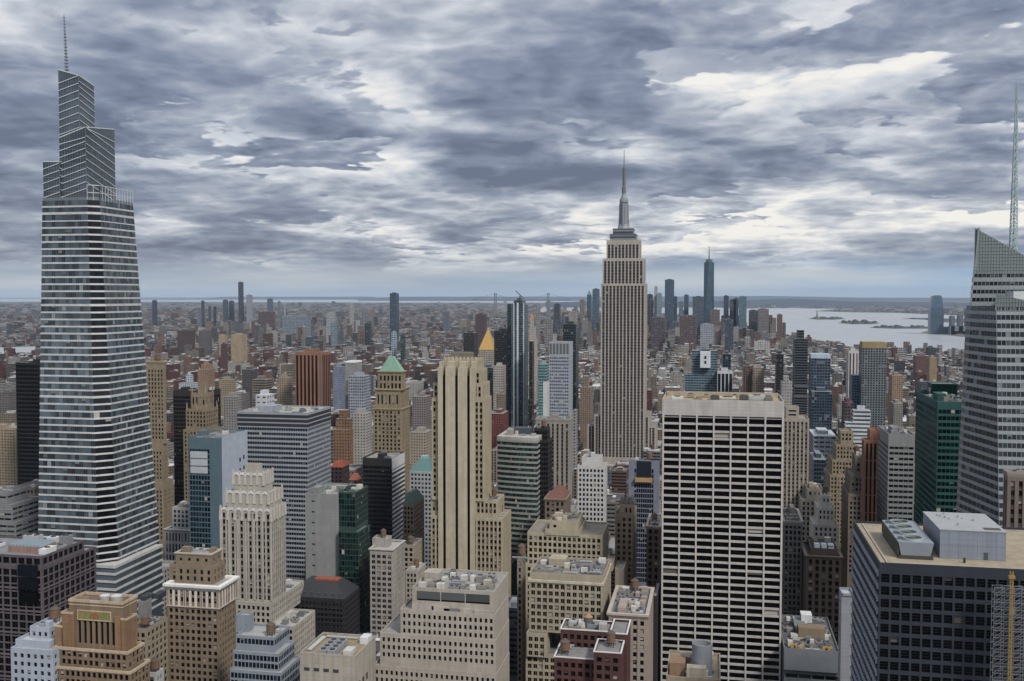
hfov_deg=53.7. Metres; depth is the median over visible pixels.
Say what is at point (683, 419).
window
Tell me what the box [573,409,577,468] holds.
apartment tower
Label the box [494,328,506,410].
office tower
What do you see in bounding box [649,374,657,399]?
city building
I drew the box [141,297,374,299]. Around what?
hills
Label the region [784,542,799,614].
window
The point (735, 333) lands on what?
city building
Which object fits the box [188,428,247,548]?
office tower
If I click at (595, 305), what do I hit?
skyscraper
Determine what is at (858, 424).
office tower
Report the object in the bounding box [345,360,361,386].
apartment tower
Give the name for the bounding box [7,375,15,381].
city building
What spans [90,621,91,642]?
window
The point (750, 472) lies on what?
window
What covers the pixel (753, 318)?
office tower
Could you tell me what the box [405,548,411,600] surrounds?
window
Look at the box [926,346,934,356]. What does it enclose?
stone tower
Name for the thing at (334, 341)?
apartment tower
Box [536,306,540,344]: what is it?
office tower
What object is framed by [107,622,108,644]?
window
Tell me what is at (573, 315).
office tower
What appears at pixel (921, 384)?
city building
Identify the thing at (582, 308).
office tower
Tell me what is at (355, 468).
city building
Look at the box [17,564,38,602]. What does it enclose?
bay window
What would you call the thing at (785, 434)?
window
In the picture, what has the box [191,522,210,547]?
window
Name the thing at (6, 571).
window
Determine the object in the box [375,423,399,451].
window
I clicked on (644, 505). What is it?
window
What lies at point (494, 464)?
city building
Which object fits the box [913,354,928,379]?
brick building
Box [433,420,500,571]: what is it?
window
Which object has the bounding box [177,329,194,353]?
apartment tower
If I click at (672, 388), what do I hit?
city building
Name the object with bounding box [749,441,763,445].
window
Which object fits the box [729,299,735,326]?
office tower
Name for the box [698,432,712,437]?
window
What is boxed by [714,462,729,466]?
window
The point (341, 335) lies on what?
city building
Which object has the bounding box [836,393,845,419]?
city building
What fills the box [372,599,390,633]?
window
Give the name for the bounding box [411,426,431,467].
apartment building
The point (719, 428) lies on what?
window
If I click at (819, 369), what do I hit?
apartment tower
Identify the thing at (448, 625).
stone building
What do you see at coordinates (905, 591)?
window
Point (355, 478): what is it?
office building
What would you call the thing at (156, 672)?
office building
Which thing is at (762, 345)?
office tower
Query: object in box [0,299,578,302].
ocean water
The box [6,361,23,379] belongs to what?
city building
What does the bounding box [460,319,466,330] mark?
city building
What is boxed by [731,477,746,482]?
window
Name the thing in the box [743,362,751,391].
stone building
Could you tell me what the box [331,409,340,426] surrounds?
city building
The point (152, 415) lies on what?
window
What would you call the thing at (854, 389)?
office tower
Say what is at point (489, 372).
office tower
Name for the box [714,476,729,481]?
window
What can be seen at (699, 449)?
window
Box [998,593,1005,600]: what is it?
window
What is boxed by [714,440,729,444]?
window
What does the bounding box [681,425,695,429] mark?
window
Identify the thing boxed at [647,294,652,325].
skyscraper
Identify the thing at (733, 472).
window
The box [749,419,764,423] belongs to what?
window
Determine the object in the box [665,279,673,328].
skyscraper
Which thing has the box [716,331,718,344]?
city building
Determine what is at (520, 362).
office tower
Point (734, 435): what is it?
window
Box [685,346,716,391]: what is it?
office building
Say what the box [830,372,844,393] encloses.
city building
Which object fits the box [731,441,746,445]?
window
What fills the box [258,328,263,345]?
city building
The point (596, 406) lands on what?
city building
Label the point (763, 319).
office tower
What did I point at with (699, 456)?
window
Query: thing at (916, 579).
window
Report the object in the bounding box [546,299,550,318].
office tower
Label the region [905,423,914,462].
city building
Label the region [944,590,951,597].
window
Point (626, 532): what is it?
stone building
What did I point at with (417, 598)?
window
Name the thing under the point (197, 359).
city building
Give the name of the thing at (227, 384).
apartment building
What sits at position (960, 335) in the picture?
shore
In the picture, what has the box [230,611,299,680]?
office building
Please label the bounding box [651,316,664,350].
office tower
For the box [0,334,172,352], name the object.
river water
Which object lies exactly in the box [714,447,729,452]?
window
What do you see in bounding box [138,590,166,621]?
mechanical building
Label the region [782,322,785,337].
office tower
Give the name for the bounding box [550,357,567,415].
window
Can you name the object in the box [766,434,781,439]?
window
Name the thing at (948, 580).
window
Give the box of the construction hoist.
[990,571,1023,680]
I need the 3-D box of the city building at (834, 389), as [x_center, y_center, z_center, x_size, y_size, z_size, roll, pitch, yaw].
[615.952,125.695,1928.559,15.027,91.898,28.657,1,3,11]
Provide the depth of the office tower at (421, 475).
890.14 m
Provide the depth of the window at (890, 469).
720.92 m
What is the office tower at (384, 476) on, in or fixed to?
on the ground
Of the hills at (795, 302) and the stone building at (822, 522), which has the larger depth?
the hills at (795, 302)
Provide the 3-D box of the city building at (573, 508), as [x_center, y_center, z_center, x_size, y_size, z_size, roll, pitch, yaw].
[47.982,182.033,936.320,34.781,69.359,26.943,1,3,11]
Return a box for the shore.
[921,331,964,336]
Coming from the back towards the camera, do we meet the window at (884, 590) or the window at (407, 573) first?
the window at (407, 573)
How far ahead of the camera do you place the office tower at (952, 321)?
6475.47 m
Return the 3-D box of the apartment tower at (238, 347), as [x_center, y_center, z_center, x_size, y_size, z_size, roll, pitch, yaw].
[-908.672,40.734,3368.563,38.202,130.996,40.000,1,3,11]
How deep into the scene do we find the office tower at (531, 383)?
1560.45 m
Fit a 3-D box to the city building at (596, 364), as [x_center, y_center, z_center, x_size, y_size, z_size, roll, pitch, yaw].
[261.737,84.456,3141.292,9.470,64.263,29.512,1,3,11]
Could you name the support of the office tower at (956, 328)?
on the ground
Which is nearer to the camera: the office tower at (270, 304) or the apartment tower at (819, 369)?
the apartment tower at (819, 369)
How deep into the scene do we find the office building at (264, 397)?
970.56 m
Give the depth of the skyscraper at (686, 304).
5813.48 m
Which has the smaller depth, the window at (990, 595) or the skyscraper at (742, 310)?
the window at (990, 595)
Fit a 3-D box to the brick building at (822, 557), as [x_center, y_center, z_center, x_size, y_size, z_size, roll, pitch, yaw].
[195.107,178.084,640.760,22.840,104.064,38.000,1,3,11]
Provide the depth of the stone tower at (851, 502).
752.29 m
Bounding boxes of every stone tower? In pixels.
[145,353,173,559]
[183,382,220,501]
[198,361,214,387]
[333,409,352,463]
[372,356,410,497]
[431,352,510,597]
[479,329,493,366]
[529,313,537,401]
[535,414,572,503]
[780,375,791,413]
[825,428,855,550]
[841,445,860,588]
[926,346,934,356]
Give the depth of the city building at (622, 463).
1235.58 m
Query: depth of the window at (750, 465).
551.00 m
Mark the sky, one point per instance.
(277, 148)
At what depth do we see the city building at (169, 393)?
2048.78 m
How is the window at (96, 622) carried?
in the brick building at (96, 636)
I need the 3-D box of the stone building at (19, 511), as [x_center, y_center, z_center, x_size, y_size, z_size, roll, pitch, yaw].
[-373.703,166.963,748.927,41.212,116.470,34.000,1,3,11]
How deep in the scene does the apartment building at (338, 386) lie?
1696.70 m
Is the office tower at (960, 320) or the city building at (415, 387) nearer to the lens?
the city building at (415, 387)
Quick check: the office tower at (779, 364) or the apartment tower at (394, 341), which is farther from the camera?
the apartment tower at (394, 341)
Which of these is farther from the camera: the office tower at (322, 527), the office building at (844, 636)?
the office tower at (322, 527)
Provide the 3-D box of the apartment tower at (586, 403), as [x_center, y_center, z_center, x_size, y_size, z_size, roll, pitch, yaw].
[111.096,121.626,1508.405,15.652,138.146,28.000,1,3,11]
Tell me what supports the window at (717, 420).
in the office tower at (722, 520)
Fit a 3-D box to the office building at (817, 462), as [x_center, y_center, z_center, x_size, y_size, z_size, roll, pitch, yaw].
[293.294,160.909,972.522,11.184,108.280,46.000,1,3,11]
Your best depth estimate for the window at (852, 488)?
747.44 m
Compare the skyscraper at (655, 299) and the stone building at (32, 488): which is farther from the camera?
the skyscraper at (655, 299)
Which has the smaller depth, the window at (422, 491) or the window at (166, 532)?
the window at (166, 532)
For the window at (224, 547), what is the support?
in the stone building at (252, 513)
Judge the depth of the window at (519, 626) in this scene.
579.56 m
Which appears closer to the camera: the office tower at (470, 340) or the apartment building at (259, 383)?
the apartment building at (259, 383)
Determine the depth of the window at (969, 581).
289.79 m
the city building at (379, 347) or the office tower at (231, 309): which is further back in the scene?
the office tower at (231, 309)
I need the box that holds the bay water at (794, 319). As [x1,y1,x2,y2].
[541,306,964,350]
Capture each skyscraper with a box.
[38,17,163,620]
[238,282,243,323]
[587,158,657,464]
[592,288,599,330]
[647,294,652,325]
[654,286,657,316]
[657,292,661,316]
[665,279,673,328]
[674,296,676,321]
[684,294,688,314]
[692,296,703,335]
[704,247,713,322]
[723,295,728,317]
[739,296,746,333]
[928,295,947,333]
[956,82,1023,526]
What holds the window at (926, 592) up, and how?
in the office building at (922, 596)
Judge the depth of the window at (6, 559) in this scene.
522.44 m
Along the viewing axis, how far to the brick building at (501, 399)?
1437.07 m
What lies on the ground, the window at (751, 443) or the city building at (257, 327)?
the city building at (257, 327)
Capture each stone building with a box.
[0,485,38,536]
[16,479,38,496]
[138,614,168,680]
[163,501,189,559]
[163,546,239,680]
[179,372,197,388]
[219,463,314,655]
[300,632,375,680]
[368,528,405,633]
[376,568,508,680]
[403,489,423,562]
[405,535,422,602]
[406,558,425,601]
[493,362,505,409]
[512,543,528,680]
[526,512,609,632]
[526,554,611,680]
[544,485,571,519]
[607,578,654,680]
[608,556,625,585]
[615,493,636,585]
[666,640,720,680]
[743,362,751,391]
[753,364,763,392]
[782,504,803,614]
[798,482,821,540]
[809,485,837,544]
[1002,468,1023,527]
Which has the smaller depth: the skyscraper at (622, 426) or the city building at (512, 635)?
the city building at (512, 635)
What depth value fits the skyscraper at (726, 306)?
5867.23 m
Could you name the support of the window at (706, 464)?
in the office tower at (722, 520)
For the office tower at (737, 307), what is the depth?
5856.73 m
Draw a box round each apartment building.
[219,376,235,415]
[223,392,241,429]
[242,366,257,407]
[252,376,271,406]
[277,374,291,404]
[333,364,344,410]
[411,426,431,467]
[888,372,902,424]
[890,399,902,425]
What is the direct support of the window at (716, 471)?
in the office tower at (722, 520)
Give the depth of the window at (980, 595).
289.43 m
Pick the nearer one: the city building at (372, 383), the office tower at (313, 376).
the office tower at (313, 376)
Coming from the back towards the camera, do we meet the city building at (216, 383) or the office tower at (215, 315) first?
the office tower at (215, 315)
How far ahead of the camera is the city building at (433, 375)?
2318.26 m
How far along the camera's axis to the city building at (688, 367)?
3105.26 m
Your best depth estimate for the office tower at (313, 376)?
1332.83 m
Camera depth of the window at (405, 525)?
804.83 m
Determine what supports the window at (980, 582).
in the office building at (922, 596)
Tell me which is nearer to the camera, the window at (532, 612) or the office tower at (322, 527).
the window at (532, 612)
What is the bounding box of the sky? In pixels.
[0,0,1023,297]
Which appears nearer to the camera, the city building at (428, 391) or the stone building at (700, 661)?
the stone building at (700, 661)
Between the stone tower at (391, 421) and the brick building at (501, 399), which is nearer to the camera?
the stone tower at (391, 421)
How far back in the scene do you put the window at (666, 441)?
559.40 m
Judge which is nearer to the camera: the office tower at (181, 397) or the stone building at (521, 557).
the stone building at (521, 557)
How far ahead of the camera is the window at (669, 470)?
560.08 m
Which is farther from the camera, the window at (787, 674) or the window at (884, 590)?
the window at (787, 674)
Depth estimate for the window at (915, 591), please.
292.77 m
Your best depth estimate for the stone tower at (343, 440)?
1062.55 m
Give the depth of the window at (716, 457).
554.37 m
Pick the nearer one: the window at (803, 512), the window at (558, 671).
the window at (558, 671)
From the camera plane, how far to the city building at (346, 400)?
1854.86 m
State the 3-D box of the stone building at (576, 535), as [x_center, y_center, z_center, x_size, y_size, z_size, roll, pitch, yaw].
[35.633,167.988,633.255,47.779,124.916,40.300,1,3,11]
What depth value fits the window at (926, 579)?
292.06 m
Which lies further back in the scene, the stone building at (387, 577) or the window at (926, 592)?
the stone building at (387, 577)
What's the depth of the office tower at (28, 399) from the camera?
940.87 m
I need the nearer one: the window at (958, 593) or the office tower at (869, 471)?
the window at (958, 593)
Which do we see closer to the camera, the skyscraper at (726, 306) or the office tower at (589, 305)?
the office tower at (589, 305)
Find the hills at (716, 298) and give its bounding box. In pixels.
[358,296,970,300]
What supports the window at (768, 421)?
in the office tower at (722, 520)
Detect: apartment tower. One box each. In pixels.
[0,423,17,485]
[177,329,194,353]
[198,329,211,356]
[219,334,227,354]
[221,342,227,370]
[231,333,246,363]
[326,312,335,341]
[331,322,337,345]
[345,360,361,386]
[350,303,353,332]
[351,408,372,464]
[362,309,368,324]
[365,322,371,345]
[390,292,398,341]
[391,331,396,355]
[400,333,405,362]
[443,311,449,331]
[475,313,486,353]
[492,408,508,448]
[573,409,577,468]
[580,375,592,449]
[783,405,808,507]
[792,330,807,415]
[808,353,830,417]
[809,387,831,429]
[846,347,858,396]
[859,341,886,427]
[926,355,936,381]
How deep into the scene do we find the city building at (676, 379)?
2370.03 m
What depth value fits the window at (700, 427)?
555.45 m
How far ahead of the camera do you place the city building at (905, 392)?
2268.50 m
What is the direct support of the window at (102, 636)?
in the brick building at (96, 636)
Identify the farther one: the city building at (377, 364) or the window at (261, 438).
the city building at (377, 364)
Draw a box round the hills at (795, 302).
[747,299,969,306]
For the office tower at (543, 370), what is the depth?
1342.82 m
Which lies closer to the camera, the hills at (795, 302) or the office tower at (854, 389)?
the office tower at (854, 389)
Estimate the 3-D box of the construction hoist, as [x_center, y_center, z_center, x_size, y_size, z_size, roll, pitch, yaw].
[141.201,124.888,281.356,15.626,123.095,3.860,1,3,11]
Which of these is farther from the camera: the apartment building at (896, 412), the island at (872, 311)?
the island at (872, 311)
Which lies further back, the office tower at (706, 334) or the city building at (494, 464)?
the office tower at (706, 334)
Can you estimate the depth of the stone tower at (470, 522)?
737.34 m
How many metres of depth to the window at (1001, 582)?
288.09 m
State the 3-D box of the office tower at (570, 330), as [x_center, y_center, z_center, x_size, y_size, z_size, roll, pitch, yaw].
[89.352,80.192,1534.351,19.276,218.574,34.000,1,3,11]
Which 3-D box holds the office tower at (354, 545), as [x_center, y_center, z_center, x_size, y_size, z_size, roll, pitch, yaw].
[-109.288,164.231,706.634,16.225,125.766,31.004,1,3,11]
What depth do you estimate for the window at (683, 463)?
558.17 m
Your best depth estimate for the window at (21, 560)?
520.78 m
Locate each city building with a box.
[0,390,15,412]
[0,410,16,424]
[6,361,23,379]
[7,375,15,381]
[8,356,19,362]
[162,560,175,616]
[166,385,172,400]
[167,424,173,441]
[168,369,179,380]
[192,357,200,366]
[215,379,218,387]
[236,361,249,373]
[237,390,249,409]
[255,324,261,344]
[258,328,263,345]
[263,332,272,345]
[263,370,273,385]
[272,330,277,343]
[286,368,295,392]
[301,326,307,345]
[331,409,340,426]
[331,426,335,463]
[331,463,362,483]
[339,325,343,343]
[345,392,348,408]
[347,324,352,336]
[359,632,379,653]
[364,374,373,394]
[372,362,382,370]
[374,343,383,352]
[406,380,423,401]
[410,431,411,459]
[415,364,423,379]
[417,388,432,405]
[422,347,427,357]
[424,362,436,383]
[430,368,437,388]
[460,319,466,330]
[492,446,497,482]
[509,595,516,675]
[528,397,535,425]
[571,504,576,512]
[573,449,590,498]
[579,399,599,424]
[582,319,587,337]
[587,322,592,345]
[593,387,599,401]
[594,328,597,345]
[594,357,597,371]
[607,489,622,507]
[607,498,616,536]
[609,537,614,555]
[611,467,628,497]
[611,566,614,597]
[615,461,628,466]
[643,444,660,474]
[647,389,652,413]
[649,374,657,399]
[658,378,665,394]
[659,367,665,378]
[665,385,679,392]
[669,372,684,390]
[684,358,691,371]
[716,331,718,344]
[733,326,738,344]
[746,352,754,364]
[761,331,765,340]
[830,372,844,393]
[830,383,839,415]
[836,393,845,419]
[843,370,858,392]
[886,392,887,411]
[894,359,904,371]
[903,386,909,398]
[903,399,907,413]
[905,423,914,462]
[906,412,915,426]
[915,370,922,396]
[917,378,927,390]
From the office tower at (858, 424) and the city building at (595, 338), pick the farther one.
the city building at (595, 338)
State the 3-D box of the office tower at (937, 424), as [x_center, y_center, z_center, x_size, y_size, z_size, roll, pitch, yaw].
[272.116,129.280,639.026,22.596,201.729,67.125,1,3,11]
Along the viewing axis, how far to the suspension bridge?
19493.08 m
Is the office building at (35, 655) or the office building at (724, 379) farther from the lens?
the office building at (724, 379)
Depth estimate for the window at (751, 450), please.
550.59 m
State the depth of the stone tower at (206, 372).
1636.92 m
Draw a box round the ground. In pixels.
[0,297,969,680]
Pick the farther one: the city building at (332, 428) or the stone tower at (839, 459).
the city building at (332, 428)
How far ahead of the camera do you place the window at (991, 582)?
288.73 m
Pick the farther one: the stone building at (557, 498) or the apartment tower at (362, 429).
the apartment tower at (362, 429)
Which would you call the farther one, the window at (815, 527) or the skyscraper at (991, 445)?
the window at (815, 527)
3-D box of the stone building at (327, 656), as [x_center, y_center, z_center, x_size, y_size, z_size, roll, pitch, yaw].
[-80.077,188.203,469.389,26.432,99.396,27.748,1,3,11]
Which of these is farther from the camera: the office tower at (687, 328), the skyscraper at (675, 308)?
the skyscraper at (675, 308)
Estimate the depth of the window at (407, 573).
717.06 m
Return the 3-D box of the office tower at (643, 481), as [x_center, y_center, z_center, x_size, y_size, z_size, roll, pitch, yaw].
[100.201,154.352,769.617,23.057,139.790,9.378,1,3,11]
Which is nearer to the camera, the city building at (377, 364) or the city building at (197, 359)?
the city building at (377, 364)
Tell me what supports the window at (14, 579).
in the office building at (40, 576)
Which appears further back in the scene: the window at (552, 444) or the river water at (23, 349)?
the river water at (23, 349)
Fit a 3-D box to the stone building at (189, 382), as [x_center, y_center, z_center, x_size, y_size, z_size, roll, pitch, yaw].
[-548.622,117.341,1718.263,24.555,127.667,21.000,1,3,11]
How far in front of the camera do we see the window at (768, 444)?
548.71 m
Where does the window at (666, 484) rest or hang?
in the office tower at (722, 520)
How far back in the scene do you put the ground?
20294.17 m
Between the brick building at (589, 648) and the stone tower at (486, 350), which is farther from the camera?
the stone tower at (486, 350)
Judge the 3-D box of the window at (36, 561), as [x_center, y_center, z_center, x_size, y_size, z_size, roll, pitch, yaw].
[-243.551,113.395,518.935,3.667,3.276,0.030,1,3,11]
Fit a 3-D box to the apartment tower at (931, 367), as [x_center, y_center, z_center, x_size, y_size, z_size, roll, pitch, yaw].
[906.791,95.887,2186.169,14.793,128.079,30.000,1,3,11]
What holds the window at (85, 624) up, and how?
in the brick building at (96, 636)
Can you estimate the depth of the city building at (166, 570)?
745.52 m
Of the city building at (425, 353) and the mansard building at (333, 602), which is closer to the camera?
the mansard building at (333, 602)
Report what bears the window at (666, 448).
in the office tower at (722, 520)
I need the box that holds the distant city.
[0,301,965,680]
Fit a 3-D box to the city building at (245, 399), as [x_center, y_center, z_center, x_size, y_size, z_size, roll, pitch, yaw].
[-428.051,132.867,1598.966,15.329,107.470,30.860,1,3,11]
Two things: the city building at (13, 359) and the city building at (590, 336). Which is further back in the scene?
the city building at (590, 336)
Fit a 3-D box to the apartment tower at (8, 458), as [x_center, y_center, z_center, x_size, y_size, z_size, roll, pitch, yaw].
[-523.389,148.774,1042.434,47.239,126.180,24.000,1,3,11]
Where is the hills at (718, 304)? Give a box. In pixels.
[545,301,729,307]
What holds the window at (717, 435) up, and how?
in the office tower at (722, 520)
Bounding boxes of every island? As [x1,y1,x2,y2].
[809,316,844,319]
[821,309,962,314]
[840,319,877,323]
[870,325,927,328]
[903,318,963,322]
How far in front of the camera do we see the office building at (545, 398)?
1271.58 m
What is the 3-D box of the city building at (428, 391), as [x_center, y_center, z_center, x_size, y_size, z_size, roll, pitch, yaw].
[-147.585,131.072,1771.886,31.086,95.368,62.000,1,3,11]
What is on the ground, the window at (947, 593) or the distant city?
the distant city
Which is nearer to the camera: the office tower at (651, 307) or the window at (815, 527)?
the window at (815, 527)
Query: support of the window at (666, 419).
in the office tower at (722, 520)
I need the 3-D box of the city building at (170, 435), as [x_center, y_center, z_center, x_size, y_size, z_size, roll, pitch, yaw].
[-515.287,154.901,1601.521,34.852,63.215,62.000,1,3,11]
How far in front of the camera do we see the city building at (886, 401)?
2004.62 m
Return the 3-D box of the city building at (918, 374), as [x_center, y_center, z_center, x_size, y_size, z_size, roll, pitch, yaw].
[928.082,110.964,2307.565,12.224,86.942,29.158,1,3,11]
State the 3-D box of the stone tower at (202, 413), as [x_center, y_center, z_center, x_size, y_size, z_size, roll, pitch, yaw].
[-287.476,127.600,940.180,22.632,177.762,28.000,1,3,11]
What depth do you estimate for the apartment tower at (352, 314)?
5898.23 m
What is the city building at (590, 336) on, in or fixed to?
on the ground
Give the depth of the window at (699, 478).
556.67 m
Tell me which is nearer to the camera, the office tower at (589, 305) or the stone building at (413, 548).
the stone building at (413, 548)
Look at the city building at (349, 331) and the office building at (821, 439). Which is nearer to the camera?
the office building at (821, 439)
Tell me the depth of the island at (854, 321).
9163.12 m
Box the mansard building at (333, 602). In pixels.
[294,576,359,637]
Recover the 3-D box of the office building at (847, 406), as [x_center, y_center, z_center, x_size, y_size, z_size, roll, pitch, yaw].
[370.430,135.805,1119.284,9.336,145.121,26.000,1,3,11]
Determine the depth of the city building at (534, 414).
1794.26 m
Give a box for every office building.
[0,533,96,680]
[11,605,61,680]
[150,657,163,680]
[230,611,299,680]
[256,390,273,405]
[331,460,348,482]
[349,473,361,483]
[543,381,548,415]
[577,452,606,521]
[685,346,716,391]
[717,367,732,391]
[722,351,730,369]
[781,611,837,680]
[808,427,836,482]
[809,450,825,485]
[838,587,851,680]
[841,397,853,427]
[849,511,1023,680]
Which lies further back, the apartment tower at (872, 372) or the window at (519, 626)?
the apartment tower at (872, 372)
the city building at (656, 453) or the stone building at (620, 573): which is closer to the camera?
the stone building at (620, 573)
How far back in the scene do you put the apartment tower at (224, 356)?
2709.33 m
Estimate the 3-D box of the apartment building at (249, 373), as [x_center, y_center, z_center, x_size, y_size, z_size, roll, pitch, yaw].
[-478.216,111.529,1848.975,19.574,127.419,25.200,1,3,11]
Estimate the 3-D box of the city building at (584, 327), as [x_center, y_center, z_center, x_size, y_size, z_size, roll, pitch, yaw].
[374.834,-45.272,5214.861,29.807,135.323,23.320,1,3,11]
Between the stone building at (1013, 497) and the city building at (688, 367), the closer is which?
the stone building at (1013, 497)
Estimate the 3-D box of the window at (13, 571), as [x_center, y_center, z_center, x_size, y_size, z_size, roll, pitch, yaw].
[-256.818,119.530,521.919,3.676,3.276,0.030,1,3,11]
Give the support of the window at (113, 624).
in the brick building at (96, 636)
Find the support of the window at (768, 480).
in the office tower at (722, 520)
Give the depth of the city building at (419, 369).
2573.86 m
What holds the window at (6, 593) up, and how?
in the office building at (40, 576)
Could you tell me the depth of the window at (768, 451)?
548.85 m
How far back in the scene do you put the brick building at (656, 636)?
560.12 m
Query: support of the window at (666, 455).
in the office tower at (722, 520)
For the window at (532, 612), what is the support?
in the stone building at (561, 587)
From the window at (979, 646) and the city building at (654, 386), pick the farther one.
the city building at (654, 386)
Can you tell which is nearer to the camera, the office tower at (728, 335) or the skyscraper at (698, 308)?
the office tower at (728, 335)
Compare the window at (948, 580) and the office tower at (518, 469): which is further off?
the office tower at (518, 469)
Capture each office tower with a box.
[15,359,39,484]
[152,300,157,325]
[173,387,220,505]
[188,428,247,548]
[198,308,201,326]
[201,300,204,326]
[208,306,210,320]
[213,306,216,326]
[223,299,227,322]
[229,300,234,320]
[237,404,330,580]
[246,294,252,328]
[258,311,274,330]
[267,298,272,311]
[278,301,280,328]
[282,315,310,338]
[295,348,330,406]
[305,483,356,578]
[338,484,369,632]
[348,372,370,416]
[362,451,404,546]
[410,455,431,569]
[463,330,477,356]
[483,364,492,409]
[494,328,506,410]
[497,426,541,594]
[507,304,512,426]
[513,291,527,426]
[529,341,533,427]
[534,419,551,518]
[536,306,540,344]
[538,360,548,415]
[544,318,551,348]
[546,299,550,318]
[549,341,572,492]
[554,303,560,329]
[563,321,578,441]
[569,311,577,323]
[580,299,584,322]
[587,290,591,321]
[629,452,659,585]
[649,299,653,332]
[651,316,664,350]
[660,391,783,680]
[679,301,682,326]
[680,315,695,349]
[700,323,713,347]
[710,309,719,334]
[725,319,732,352]
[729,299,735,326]
[733,298,738,326]
[749,309,757,331]
[754,340,769,352]
[758,308,768,338]
[775,351,783,393]
[777,314,781,340]
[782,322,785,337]
[844,405,870,453]
[849,374,858,408]
[860,427,879,521]
[877,425,914,521]
[914,381,961,523]
[948,325,964,334]
[949,315,954,334]
[957,314,963,333]
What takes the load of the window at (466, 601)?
in the stone building at (448, 625)
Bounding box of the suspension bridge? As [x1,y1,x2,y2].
[473,293,569,306]
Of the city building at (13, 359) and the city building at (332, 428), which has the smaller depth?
the city building at (332, 428)
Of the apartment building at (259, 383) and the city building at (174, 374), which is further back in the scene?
the city building at (174, 374)
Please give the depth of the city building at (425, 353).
3769.26 m
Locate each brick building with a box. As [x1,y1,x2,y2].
[53,591,150,680]
[412,392,430,430]
[497,390,505,410]
[554,614,630,680]
[645,512,661,674]
[653,581,659,680]
[801,536,843,645]
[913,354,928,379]
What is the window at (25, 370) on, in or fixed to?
in the office tower at (28, 399)
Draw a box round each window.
[0,438,17,485]
[0,491,38,535]
[0,578,93,680]
[3,557,8,562]
[4,569,8,574]
[4,576,8,581]
[11,557,16,562]
[11,569,16,574]
[11,577,16,582]
[15,661,56,680]
[16,369,39,483]
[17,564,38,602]
[19,558,23,563]
[26,558,31,563]
[34,558,39,564]
[58,673,147,680]
[79,620,80,642]
[84,621,86,642]
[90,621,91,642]
[96,622,97,643]
[101,622,103,643]
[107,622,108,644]
[112,623,114,644]
[150,415,172,538]
[166,532,189,559]
[170,627,233,680]
[174,394,220,505]
[185,436,188,500]
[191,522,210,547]
[223,546,313,654]
[247,432,330,580]
[294,594,358,636]
[339,518,369,632]
[368,489,403,546]
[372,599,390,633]
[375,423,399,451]
[376,645,493,680]
[405,525,412,541]
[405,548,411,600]
[407,573,415,600]
[417,598,439,600]
[422,491,430,569]
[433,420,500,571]
[441,600,464,602]
[466,601,489,604]
[519,626,520,679]
[528,548,599,617]
[528,611,600,680]
[535,430,550,518]
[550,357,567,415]
[552,444,567,488]
[557,670,593,680]
[579,503,602,520]
[589,244,653,457]
[617,540,630,585]
[633,652,643,680]
[635,499,652,581]
[649,549,657,584]
[662,482,780,680]
[664,417,678,421]
[664,424,678,429]
[664,431,678,436]
[664,439,678,443]
[664,446,678,450]
[664,453,678,457]
[664,460,678,465]
[664,468,678,472]
[664,475,678,479]
[680,461,695,465]
[680,468,695,472]
[680,475,695,480]
[681,417,695,422]
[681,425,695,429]
[681,432,695,436]
[681,439,695,443]
[681,446,695,451]
[681,454,695,458]
[697,440,712,444]
[697,447,712,451]
[697,454,712,459]
[697,461,712,466]
[697,469,712,473]
[697,476,712,480]
[698,418,712,422]
[698,425,712,429]
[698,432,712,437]
[714,433,729,437]
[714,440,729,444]
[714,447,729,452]
[714,455,729,459]
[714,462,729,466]
[714,469,729,474]
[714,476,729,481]
[715,418,729,423]
[715,425,729,430]
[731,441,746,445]
[731,448,746,452]
[731,455,746,460]
[731,462,746,467]
[731,470,746,474]
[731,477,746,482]
[732,419,746,423]
[732,426,746,430]
[732,433,746,438]
[748,456,763,460]
[748,463,763,467]
[748,470,763,475]
[748,478,763,482]
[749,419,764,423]
[749,426,764,431]
[749,434,763,438]
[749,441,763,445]
[749,448,763,453]
[766,419,781,424]
[766,427,781,431]
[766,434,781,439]
[766,441,781,446]
[766,449,781,453]
[766,456,781,461]
[766,464,780,468]
[766,471,780,475]
[766,478,780,483]
[784,434,806,507]
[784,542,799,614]
[786,673,837,680]
[802,512,813,539]
[808,587,837,645]
[815,527,835,541]
[831,455,850,542]
[849,488,860,571]
[865,443,875,521]
[878,440,912,519]
[879,599,1023,680]
[881,574,888,581]
[881,586,888,594]
[891,587,899,594]
[892,574,899,582]
[902,575,909,582]
[902,587,909,595]
[912,588,920,596]
[913,575,920,583]
[914,411,959,522]
[923,576,930,584]
[923,589,930,596]
[934,576,941,584]
[934,589,941,597]
[944,577,952,585]
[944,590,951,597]
[955,578,962,585]
[955,590,962,598]
[966,578,973,586]
[966,591,973,599]
[976,591,984,599]
[977,579,984,586]
[987,592,995,600]
[988,579,995,587]
[998,580,1006,588]
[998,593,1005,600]
[1010,518,1021,527]

